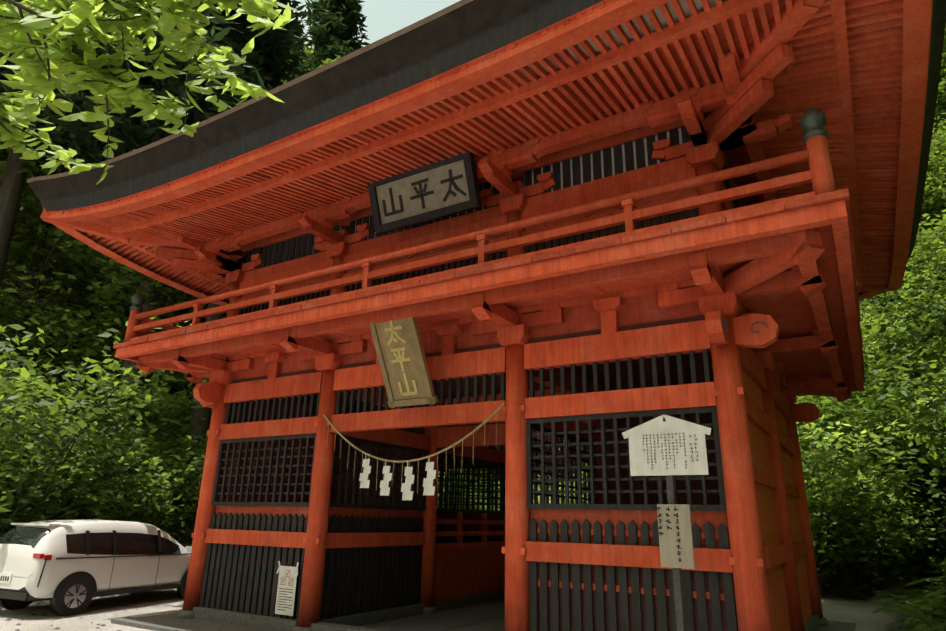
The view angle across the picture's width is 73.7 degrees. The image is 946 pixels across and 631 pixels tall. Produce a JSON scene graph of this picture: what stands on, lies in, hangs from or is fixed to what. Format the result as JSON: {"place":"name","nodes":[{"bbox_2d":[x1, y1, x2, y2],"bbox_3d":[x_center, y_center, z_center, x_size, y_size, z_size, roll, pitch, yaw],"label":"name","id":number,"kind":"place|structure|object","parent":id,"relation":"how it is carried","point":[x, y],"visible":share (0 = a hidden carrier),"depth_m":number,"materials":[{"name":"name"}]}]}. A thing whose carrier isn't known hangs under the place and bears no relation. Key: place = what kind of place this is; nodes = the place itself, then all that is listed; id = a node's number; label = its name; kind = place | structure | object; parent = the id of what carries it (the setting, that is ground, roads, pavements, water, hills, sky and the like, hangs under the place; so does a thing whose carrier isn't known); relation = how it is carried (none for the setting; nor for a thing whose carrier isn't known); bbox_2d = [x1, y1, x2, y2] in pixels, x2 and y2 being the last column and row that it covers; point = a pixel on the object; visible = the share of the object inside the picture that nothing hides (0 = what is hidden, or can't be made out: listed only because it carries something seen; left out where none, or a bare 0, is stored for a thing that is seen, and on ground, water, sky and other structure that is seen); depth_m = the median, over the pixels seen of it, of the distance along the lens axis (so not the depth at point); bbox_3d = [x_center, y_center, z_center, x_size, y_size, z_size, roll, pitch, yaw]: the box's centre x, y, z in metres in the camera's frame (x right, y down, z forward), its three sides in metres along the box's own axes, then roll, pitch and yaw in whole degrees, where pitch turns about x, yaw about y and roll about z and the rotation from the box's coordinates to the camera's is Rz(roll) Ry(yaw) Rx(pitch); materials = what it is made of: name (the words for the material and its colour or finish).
{"place":"outdoors","nodes":[
{"label":"outdoors","id":0,"kind":"place"},
{"bbox_2d":[291,0,459,50],"label":"sky","id":1,"kind":"structure","parent":0,"point":[384,18],"materials":[{"name":"white"}]},
{"bbox_2d":[0,207,945,630],"bbox_3d":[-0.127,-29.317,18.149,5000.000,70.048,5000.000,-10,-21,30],"label":"ground","id":2,"kind":"structure","parent":0,"point":[848,607],"depth_m":10.81,"materials":[{"name":"grey concrete"}]},
{"bbox_2d":[0,355,41,414],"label":"shrub","id":3,"kind":"object","parent":2,"relation":"on","point":[19,375],"visible":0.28,"depth_m":14.79,"materials":[{"name":"green plant"}]},
{"bbox_2d":[0,288,41,346],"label":"tree","id":4,"kind":"object","parent":2,"relation":"on","point":[2,309],"visible":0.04,"depth_m":25.22,"materials":[{"name":"green plant"}]},
{"bbox_2d":[0,446,46,529],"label":"shrub","id":5,"kind":"object","parent":2,"relation":"on","point":[15,507],"visible":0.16,"depth_m":12.77,"materials":[{"name":"green plant"}]},
{"bbox_2d":[0,328,58,375],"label":"shrub","id":6,"kind":"object","parent":2,"relation":"on","point":[46,345],"visible":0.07,"depth_m":20.96,"materials":[{"name":"green plant"}]},
{"bbox_2d":[0,294,92,383],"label":"shrub","id":7,"kind":"object","parent":2,"relation":"on","point":[5,322],"visible":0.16,"depth_m":20.14,"materials":[{"name":"green plant"}]},
{"bbox_2d":[1,153,117,305],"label":"broadleaf tree","id":8,"kind":"object","parent":2,"relation":"on","point":[27,235],"visible":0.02,"depth_m":25.63,"materials":[{"name":"green plant"}]},
{"bbox_2d":[0,340,123,426],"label":"tree","id":9,"kind":"object","parent":2,"relation":"on","point":[63,372],"visible":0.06,"depth_m":20.14,"materials":[{"name":"green plant"}]},
{"bbox_2d":[0,0,129,171],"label":"cedar tree","id":10,"kind":"object","parent":2,"relation":"on","point":[6,152],"depth_m":20.61,"materials":[{"name":"green plant"}]},
{"bbox_2d":[9,306,123,394],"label":"shrub","id":11,"kind":"object","parent":2,"relation":"on","point":[81,309],"visible":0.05,"depth_m":23.31,"materials":[{"name":"green plant"}]},
{"bbox_2d":[0,149,133,391],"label":"broadleaf tree","id":12,"kind":"object","parent":2,"relation":"on","point":[78,289],"visible":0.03,"depth_m":27.06,"materials":[{"name":"green plant"}]},
{"bbox_2d":[0,466,142,530],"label":"shrub","id":13,"kind":"object","parent":2,"relation":"on","point":[134,470],"visible":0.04,"depth_m":14.17,"materials":[{"name":"green plant"}]},
{"bbox_2d":[0,367,144,472],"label":"shrub","id":14,"kind":"object","parent":2,"relation":"on","point":[44,381],"visible":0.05,"depth_m":17.22,"materials":[{"name":"green plant"}]},
{"bbox_2d":[1,418,154,518],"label":"shrub","id":15,"kind":"object","parent":2,"relation":"on","point":[77,475],"visible":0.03,"depth_m":14.71,"materials":[{"name":"green plant"}]},
{"bbox_2d":[0,66,160,422],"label":"broadleaf tree","id":16,"kind":"object","parent":2,"relation":"on","point":[39,253],"visible":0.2,"depth_m":20.77,"materials":[{"name":"green plant"}]},
{"bbox_2d":[0,0,188,286],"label":"broadleaf tree","id":17,"kind":"object","parent":2,"relation":"on","point":[11,186],"visible":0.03,"depth_m":18.13,"materials":[{"name":"green plant"}]},
{"bbox_2d":[0,520,191,615],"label":"minivan","id":18,"kind":"object","parent":2,"relation":"on","point":[69,567],"visible":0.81,"depth_m":10.00,"materials":[{"name":"white paint"}]},
{"bbox_2d":[0,315,205,537],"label":"shrub","id":19,"kind":"object","parent":2,"relation":"on","point":[22,465],"visible":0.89,"depth_m":12.08,"materials":[{"name":"green plant"}]},
{"bbox_2d":[5,443,201,544],"bbox_3d":[-8.206,4.617,14.589,3.694,3.246,4.749,-16,-24,42],"label":"shrub","id":20,"kind":"object","parent":2,"relation":"on","point":[142,511],"visible":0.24,"depth_m":14.03,"materials":[{"name":"green plant"}]},
{"bbox_2d":[0,198,211,445],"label":"broadleaf tree","id":21,"kind":"object","parent":2,"relation":"on","point":[47,326],"visible":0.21,"depth_m":18.31,"materials":[{"name":"green plant"}]},
{"bbox_2d":[5,138,224,376],"bbox_3d":[-12.371,-0.371,24.151,9.950,13.634,12.425,-16,-24,42],"label":"broadleaf tree","id":22,"kind":"object","parent":2,"relation":"on","point":[34,231],"visible":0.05,"depth_m":22.93,"materials":[{"name":"green plant"}]},
{"bbox_2d":[22,228,222,384],"bbox_3d":[-10.395,0.590,24.946,9.662,13.240,12.066,-14,-23,38],"label":"broadleaf tree","id":23,"kind":"object","parent":2,"relation":"on","point":[94,268],"depth_m":23.59,"materials":[{"name":"green plant"}]},
{"bbox_2d":[36,381,235,545],"bbox_3d":[-7.958,3.950,15.325,6.386,4.978,7.584,-1,-18,7],"label":"shrub","id":24,"kind":"object","parent":2,"relation":"on","point":[161,478],"visible":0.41,"depth_m":14.04,"materials":[{"name":"green plant"}]},
{"bbox_2d":[47,435,231,547],"bbox_3d":[-7.172,4.604,15.200,5.482,3.598,4.616,-8,-20,26],"label":"shrub","id":25,"kind":"object","parent":2,"relation":"on","point":[186,538],"visible":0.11,"depth_m":14.84,"materials":[{"name":"green plant"}]},
{"bbox_2d":[80,475,199,542],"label":"shrub","id":26,"kind":"object","parent":2,"relation":"on","point":[157,514],"visible":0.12,"depth_m":14.64,"materials":[{"name":"green plant"}]},
{"bbox_2d":[90,349,190,447],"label":"shrub","id":27,"kind":"object","parent":2,"relation":"on","point":[159,384],"visible":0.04,"depth_m":22.27,"materials":[{"name":"green plant"}]},
{"bbox_2d":[0,0,296,184],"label":"tree","id":28,"kind":"object","parent":2,"relation":"on","point":[32,32],"visible":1,"depth_m":3.30,"materials":[{"name":"green plant"}]},
{"bbox_2d":[0,0,312,479],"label":"cedar tree","id":29,"kind":"object","parent":2,"relation":"on","point":[178,91],"visible":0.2,"depth_m":17.98,"materials":[{"name":"green plant"}]},
{"bbox_2d":[111,389,209,449],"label":"shrub","id":30,"kind":"object","parent":2,"relation":"on","point":[168,417],"visible":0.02,"depth_m":22.57,"materials":[{"name":"green plant"}]},
{"bbox_2d":[134,438,202,465],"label":"shrub","id":31,"kind":"object","parent":2,"relation":"on","point":[168,448],"visible":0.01,"depth_m":19.67,"materials":[{"name":"green plant"}]},
{"bbox_2d":[135,428,206,465],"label":"shrub","id":32,"kind":"object","parent":2,"relation":"on","point":[181,433],"visible":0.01,"depth_m":19.87,"materials":[{"name":"green plant"}]},
{"bbox_2d":[149,389,211,454],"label":"shrub","id":33,"kind":"object","parent":2,"relation":"on","point":[180,426],"visible":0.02,"depth_m":21.49,"materials":[{"name":"green plant"}]},
{"bbox_2d":[135,274,227,328],"bbox_3d":[-7.562,-1.271,26.067,11.392,18.492,10.686,6,-19,-15],"label":"broadleaf tree","id":34,"kind":"object","parent":2,"relation":"on","point":[190,297],"visible":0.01,"depth_m":22.50,"materials":[{"name":"green plant"}]},
{"bbox_2d":[165,290,223,429],"bbox_3d":[-7.181,3.238,22.551,7.515,10.298,9.385,9,-19,-22],"label":"broadleaf tree","id":35,"kind":"object","parent":2,"relation":"on","point":[184,383],"visible":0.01,"depth_m":19.57,"materials":[{"name":"green plant"}]},
{"bbox_2d":[98,0,311,535],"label":"cedar tree","id":36,"kind":"object","parent":2,"relation":"on","point":[275,44],"visible":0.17,"depth_m":20.41,"materials":[{"name":"green plant"}]},
{"bbox_2d":[290,22,305,74],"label":"cedar tree","id":37,"kind":"object","parent":2,"relation":"on","point":[299,45],"visible":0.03,"depth_m":68.74,"materials":[{"name":"green plant"}]},
{"bbox_2d":[283,37,316,69],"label":"broadleaf tree","id":38,"kind":"object","parent":2,"relation":"on","point":[307,51],"depth_m":45.29,"materials":[{"name":"green plant"}]},
{"bbox_2d":[305,56,339,69],"bbox_3d":[-6.589,-1.281,26.449,12.691,20.601,11.905,-2,-18,9],"label":"broadleaf tree","id":39,"kind":"object","parent":2,"relation":"on","point":[327,60],"visible":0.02,"depth_m":27.46,"materials":[{"name":"green plant"}]},
{"bbox_2d":[282,0,369,78],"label":"cedar tree","id":40,"kind":"object","parent":2,"relation":"on","point":[333,29],"visible":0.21,"depth_m":39.68,"materials":[{"name":"green plant"}]},
{"bbox_2d":[437,469,476,508],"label":"shrub","id":41,"kind":"object","parent":2,"relation":"on","point":[454,488],"depth_m":21.34,"materials":[{"name":"green plant"}]},
{"bbox_2d":[5,600,914,630],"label":"ground litter","id":42,"kind":"object","parent":2,"relation":"on","point":[19,624],"visible":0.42,"depth_m":9.17,"materials":[{"name":"plant"}]},
{"bbox_2d":[437,468,499,506],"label":"shrub","id":43,"kind":"object","parent":2,"relation":"on","point":[475,484],"visible":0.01,"depth_m":24.21,"materials":[{"name":"green plant"}]},
{"bbox_2d":[438,493,502,514],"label":"shrub","id":44,"kind":"object","parent":2,"relation":"on","point":[470,503],"visible":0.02,"depth_m":21.09,"materials":[{"name":"green plant"}]},
{"bbox_2d":[449,446,499,499],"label":"shrub","id":45,"kind":"object","parent":2,"relation":"on","point":[476,471],"visible":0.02,"depth_m":29.06,"materials":[{"name":"green plant"}]},
{"bbox_2d":[111,599,855,630],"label":"stone plinth","id":46,"kind":"structure","parent":2,"relation":"on","point":[488,616],"depth_m":9.09,"materials":[{"name":"stone"}]},
{"bbox_2d":[136,228,851,630],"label":"gate lower story","id":47,"kind":"object","parent":46,"relation":"on","point":[592,378],"visible":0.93,"depth_m":8.21,"materials":[{"name":"red wood"}]},
{"bbox_2d":[275,561,298,615],"bbox_3d":[-2.510,3.656,8.471,0.418,0.665,0.016,-10,-21,30],"label":"sign","id":48,"kind":"object","parent":47,"relation":"attached to","point":[286,590],"visible":1,"depth_m":8.46,"materials":[{"name":"white"}]},
{"bbox_2d":[323,403,504,499],"bbox_3d":[-0.887,1.722,7.934,2.899,1.158,0.085,-10,-21,30],"label":"shimenawa rope","id":49,"kind":"object","parent":47,"relation":"attached to","point":[429,487],"visible":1,"depth_m":7.75,"materials":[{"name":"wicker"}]},
{"bbox_2d":[113,107,864,395],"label":"balcony","id":50,"kind":"structure","parent":47,"relation":"on","point":[727,241],"depth_m":6.85,"materials":[{"name":"red wood"}]},
{"bbox_2d":[156,43,793,316],"bbox_3d":[0.696,-0.157,11.182,9.862,2.180,7.552,-10,-21,30],"label":"gate upper storey","id":51,"kind":"object","parent":50,"relation":"on","point":[694,132],"visible":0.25,"depth_m":7.95,"materials":[{"name":"red wood"}]},
{"bbox_2d":[367,149,481,407],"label":"name plaques","id":52,"kind":"object","parent":51,"relation":"attached to","point":[447,186],"visible":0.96,"depth_m":8.08,"materials":[{"name":"black wood"}]},
{"bbox_2d":[27,0,945,305],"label":"gate roof","id":53,"kind":"structure","parent":51,"relation":"on","point":[479,78],"depth_m":7.01,"materials":[{"name":"red wood"}]},
{"bbox_2d":[457,475,582,515],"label":"shrub","id":54,"kind":"object","parent":2,"relation":"on","point":[499,496],"visible":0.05,"depth_m":21.57,"materials":[{"name":"green plant"}]},
{"bbox_2d":[533,483,587,503],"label":"shrub","id":55,"kind":"object","parent":2,"relation":"on","point":[559,499],"visible":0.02,"depth_m":20.40,"materials":[{"name":"green plant"}]},
{"bbox_2d":[622,415,711,630],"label":"signboard","id":56,"kind":"object","parent":2,"relation":"on","point":[669,447],"visible":1,"depth_m":5.37,"materials":[{"name":"white wood"}]},
{"bbox_2d":[548,445,813,503],"bbox_3d":[6.189,5.195,19.231,8.493,5.575,7.152,-10,-21,30],"label":"shrub","id":57,"kind":"object","parent":2,"relation":"on","point":[582,473],"depth_m":18.90,"materials":[{"name":"green plant"}]},
{"bbox_2d":[568,397,943,566],"bbox_3d":[6.855,4.189,16.709,7.594,5.920,9.018,17,-23,-39],"label":"shrub","id":58,"kind":"object","parent":2,"relation":"on","point":[855,418],"visible":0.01,"depth_m":15.05,"materials":[{"name":"green plant"}]},
{"bbox_2d":[795,393,874,428],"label":"shrub","id":59,"kind":"object","parent":2,"relation":"on","point":[808,398],"visible":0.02,"depth_m":21.80,"materials":[{"name":"green plant"}]},
{"bbox_2d":[804,469,888,593],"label":"shrub","id":60,"kind":"object","parent":2,"relation":"on","point":[825,589],"visible":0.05,"depth_m":14.80,"materials":[{"name":"green plant"}]},
{"bbox_2d":[797,414,926,597],"bbox_3d":[7.348,4.565,15.009,4.945,4.345,6.357,2,-18,-3],"label":"shrub","id":61,"kind":"object","parent":2,"relation":"on","point":[822,503],"visible":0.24,"depth_m":13.61,"materials":[{"name":"green plant"}]},
{"bbox_2d":[796,403,935,519],"bbox_3d":[10.367,4.076,16.761,3.732,3.280,4.799,-7,-20,23],"label":"shrub","id":62,"kind":"object","parent":2,"relation":"on","point":[872,430],"visible":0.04,"depth_m":15.86,"materials":[{"name":"green plant"}]},
{"bbox_2d":[796,308,945,565],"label":"shrub","id":63,"kind":"object","parent":2,"relation":"on","point":[903,411],"visible":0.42,"depth_m":14.24,"materials":[{"name":"green plant"}]},
{"bbox_2d":[796,283,945,442],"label":"shrub","id":64,"kind":"object","parent":2,"relation":"on","point":[890,363],"visible":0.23,"depth_m":16.79,"materials":[{"name":"green plant"}]},
{"bbox_2d":[802,433,945,594],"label":"shrub","id":65,"kind":"object","parent":2,"relation":"on","point":[931,524],"visible":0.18,"depth_m":13.97,"materials":[{"name":"green plant"}]},
{"bbox_2d":[810,473,939,599],"bbox_3d":[8.826,5.073,14.597,3.544,3.141,3.847,-13,-23,38],"label":"shrub","id":66,"kind":"object","parent":2,"relation":"on","point":[889,540],"visible":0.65,"depth_m":13.91,"materials":[{"name":"green plant"}]},
{"bbox_2d":[823,397,945,530],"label":"shrub","id":67,"kind":"object","parent":2,"relation":"on","point":[923,447],"visible":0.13,"depth_m":14.78,"materials":[{"name":"green plant"}]},
{"bbox_2d":[864,251,919,317],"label":"shrub","id":68,"kind":"object","parent":2,"relation":"on","point":[874,298],"visible":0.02,"depth_m":22.41,"materials":[{"name":"green plant"}]},
{"bbox_2d":[859,300,931,358],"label":"shrub","id":69,"kind":"object","parent":2,"relation":"on","point":[875,321],"visible":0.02,"depth_m":20.98,"materials":[{"name":"green plant"}]},
{"bbox_2d":[869,593,931,602],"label":"fern","id":70,"kind":"object","parent":2,"relation":"on","point":[895,595],"visible":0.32,"depth_m":12.15,"materials":[{"name":"green plant"}]},
{"bbox_2d":[860,318,943,387],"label":"shrub","id":71,"kind":"object","parent":2,"relation":"on","point":[895,360],"visible":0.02,"depth_m":18.32,"materials":[{"name":"green plant"}]},
{"bbox_2d":[859,269,945,389],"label":"shrub","id":72,"kind":"object","parent":2,"relation":"on","point":[912,306],"visible":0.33,"depth_m":17.59,"materials":[{"name":"green plant"}]},
{"bbox_2d":[861,241,945,348],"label":"shrub","id":73,"kind":"object","parent":2,"relation":"on","point":[915,280],"visible":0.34,"depth_m":17.75,"materials":[{"name":"green plant"}]},
{"bbox_2d":[865,384,945,499],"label":"shrub","id":74,"kind":"object","parent":2,"relation":"on","point":[918,419],"visible":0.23,"depth_m":14.37,"materials":[{"name":"green plant"}]},
{"bbox_2d":[872,589,945,600],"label":"fern","id":75,"kind":"object","parent":2,"relation":"on","point":[904,592],"visible":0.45,"depth_m":12.58,"materials":[{"name":"green plant"}]},
{"bbox_2d":[873,604,945,624],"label":"fern","id":76,"kind":"object","parent":2,"relation":"on","point":[888,609],"visible":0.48,"depth_m":9.60,"materials":[{"name":"green plant"}]},
{"bbox_2d":[874,232,945,322],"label":"shrub","id":77,"kind":"object","parent":2,"relation":"on","point":[914,299],"visible":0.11,"depth_m":19.82,"materials":[{"name":"green plant"}]},
{"bbox_2d":[876,600,945,630],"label":"fern","id":78,"kind":"object","parent":2,"relation":"on","point":[930,623],"visible":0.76,"depth_m":8.59,"materials":[{"name":"green plant"}]},
{"bbox_2d":[881,594,945,613],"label":"fern","id":79,"kind":"object","parent":2,"relation":"on","point":[912,602],"visible":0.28,"depth_m":10.70,"materials":[{"name":"green plant"}]},
{"bbox_2d":[885,607,945,628],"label":"fern","id":80,"kind":"object","parent":2,"relation":"on","point":[937,616],"visible":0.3,"depth_m":9.57,"materials":[{"name":"green plant"}]},
{"bbox_2d":[886,209,945,333],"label":"shrub","id":81,"kind":"object","parent":2,"relation":"on","point":[925,286],"visible":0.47,"depth_m":17.66,"materials":[{"name":"green plant"}]},
{"bbox_2d":[886,173,945,314],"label":"shrub","id":82,"kind":"object","parent":2,"relation":"on","point":[929,241],"visible":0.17,"depth_m":19.64,"materials":[{"name":"green plant"}]},
{"bbox_2d":[888,558,943,583],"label":"fern","id":83,"kind":"object","parent":2,"relation":"on","point":[905,575],"visible":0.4,"depth_m":13.84,"materials":[{"name":"green plant"}]},
{"bbox_2d":[889,599,945,620],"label":"fern","id":84,"kind":"object","parent":2,"relation":"on","point":[924,606],"visible":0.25,"depth_m":9.90,"materials":[{"name":"green plant"}]},
{"bbox_2d":[901,585,945,597],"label":"fern","id":85,"kind":"object","parent":2,"relation":"on","point":[929,587],"visible":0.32,"depth_m":12.82,"materials":[{"name":"green plant"}]},
{"bbox_2d":[901,607,945,620],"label":"fern","id":86,"kind":"object","parent":2,"relation":"on","point":[903,619],"visible":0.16,"depth_m":9.93,"materials":[{"name":"green plant"}]},
{"bbox_2d":[905,576,945,608],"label":"fern","id":87,"kind":"object","parent":2,"relation":"on","point":[934,603],"visible":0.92,"depth_m":9.40,"materials":[{"name":"green plant"}]},
{"bbox_2d":[906,563,945,574],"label":"fern","id":88,"kind":"object","parent":2,"relation":"on","point":[918,566],"visible":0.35,"depth_m":13.92,"materials":[{"name":"green plant"}]},
{"bbox_2d":[908,578,945,587],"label":"fern","id":89,"kind":"object","parent":2,"relation":"on","point":[937,579],"visible":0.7,"depth_m":13.03,"materials":[{"name":"green plant"}]},
{"bbox_2d":[912,397,945,446],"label":"shrub","id":90,"kind":"object","parent":2,"relation":"on","point":[924,411],"visible":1,"depth_m":7.79,"materials":[{"name":"green plant"}]},
{"bbox_2d":[912,609,945,629],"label":"fern","id":91,"kind":"object","parent":2,"relation":"on","point":[941,624],"visible":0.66,"depth_m":8.82,"materials":[{"name":"green plant"}]},
{"bbox_2d":[913,231,945,277],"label":"shrub","id":92,"kind":"object","parent":2,"relation":"on","point":[933,249],"visible":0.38,"depth_m":19.00,"materials":[{"name":"green plant"}]},
{"bbox_2d":[915,209,945,251],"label":"shrub","id":93,"kind":"object","parent":2,"relation":"on","point":[934,225],"visible":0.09,"depth_m":23.32,"materials":[{"name":"green plant"}]},
{"bbox_2d":[917,349,945,389],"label":"shrub","id":94,"kind":"object","parent":2,"relation":"on","point":[925,378],"visible":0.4,"depth_m":16.20,"materials":[{"name":"green plant"}]},
{"bbox_2d":[919,151,945,237],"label":"shrub","id":95,"kind":"object","parent":2,"relation":"on","point":[927,208],"visible":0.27,"depth_m":23.07,"materials":[{"name":"green plant"}]},
{"bbox_2d":[925,137,945,213],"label":"shrub","id":96,"kind":"object","parent":2,"relation":"on","point":[933,169],"visible":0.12,"depth_m":23.22,"materials":[{"name":"green plant"}]},
{"bbox_2d":[926,113,945,209],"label":"shrub","id":97,"kind":"object","parent":2,"relation":"on","point":[937,143],"visible":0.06,"depth_m":23.47,"materials":[{"name":"green plant"}]},
{"bbox_2d":[928,75,945,179],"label":"shrub","id":98,"kind":"object","parent":2,"relation":"on","point":[943,82],"visible":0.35,"depth_m":20.93,"materials":[{"name":"green plant"}]},
{"bbox_2d":[929,555,945,577],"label":"shrub","id":99,"kind":"object","parent":2,"relation":"on","point":[942,564],"visible":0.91,"depth_m":13.15,"materials":[{"name":"green plant"}]},
{"bbox_2d":[931,89,945,142],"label":"tree","id":100,"kind":"object","parent":2,"relation":"on","point":[937,120],"visible":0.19,"depth_m":26.48,"materials":[{"name":"green plant"}]},
{"bbox_2d":[932,55,945,134],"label":"tree","id":101,"kind":"object","parent":2,"relation":"on","point":[940,80],"visible":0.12,"depth_m":26.66,"materials":[{"name":"green plant"}]},
{"bbox_2d":[933,447,945,467],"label":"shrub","id":102,"kind":"object","parent":2,"relation":"on","point":[944,458],"visible":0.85,"depth_m":13.68,"materials":[{"name":"green plant"}]},
{"bbox_2d":[939,29,945,88],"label":"tree","id":103,"kind":"object","parent":2,"relation":"on","point":[943,60],"visible":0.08,"depth_m":27.37,"materials":[{"name":"green plant"}]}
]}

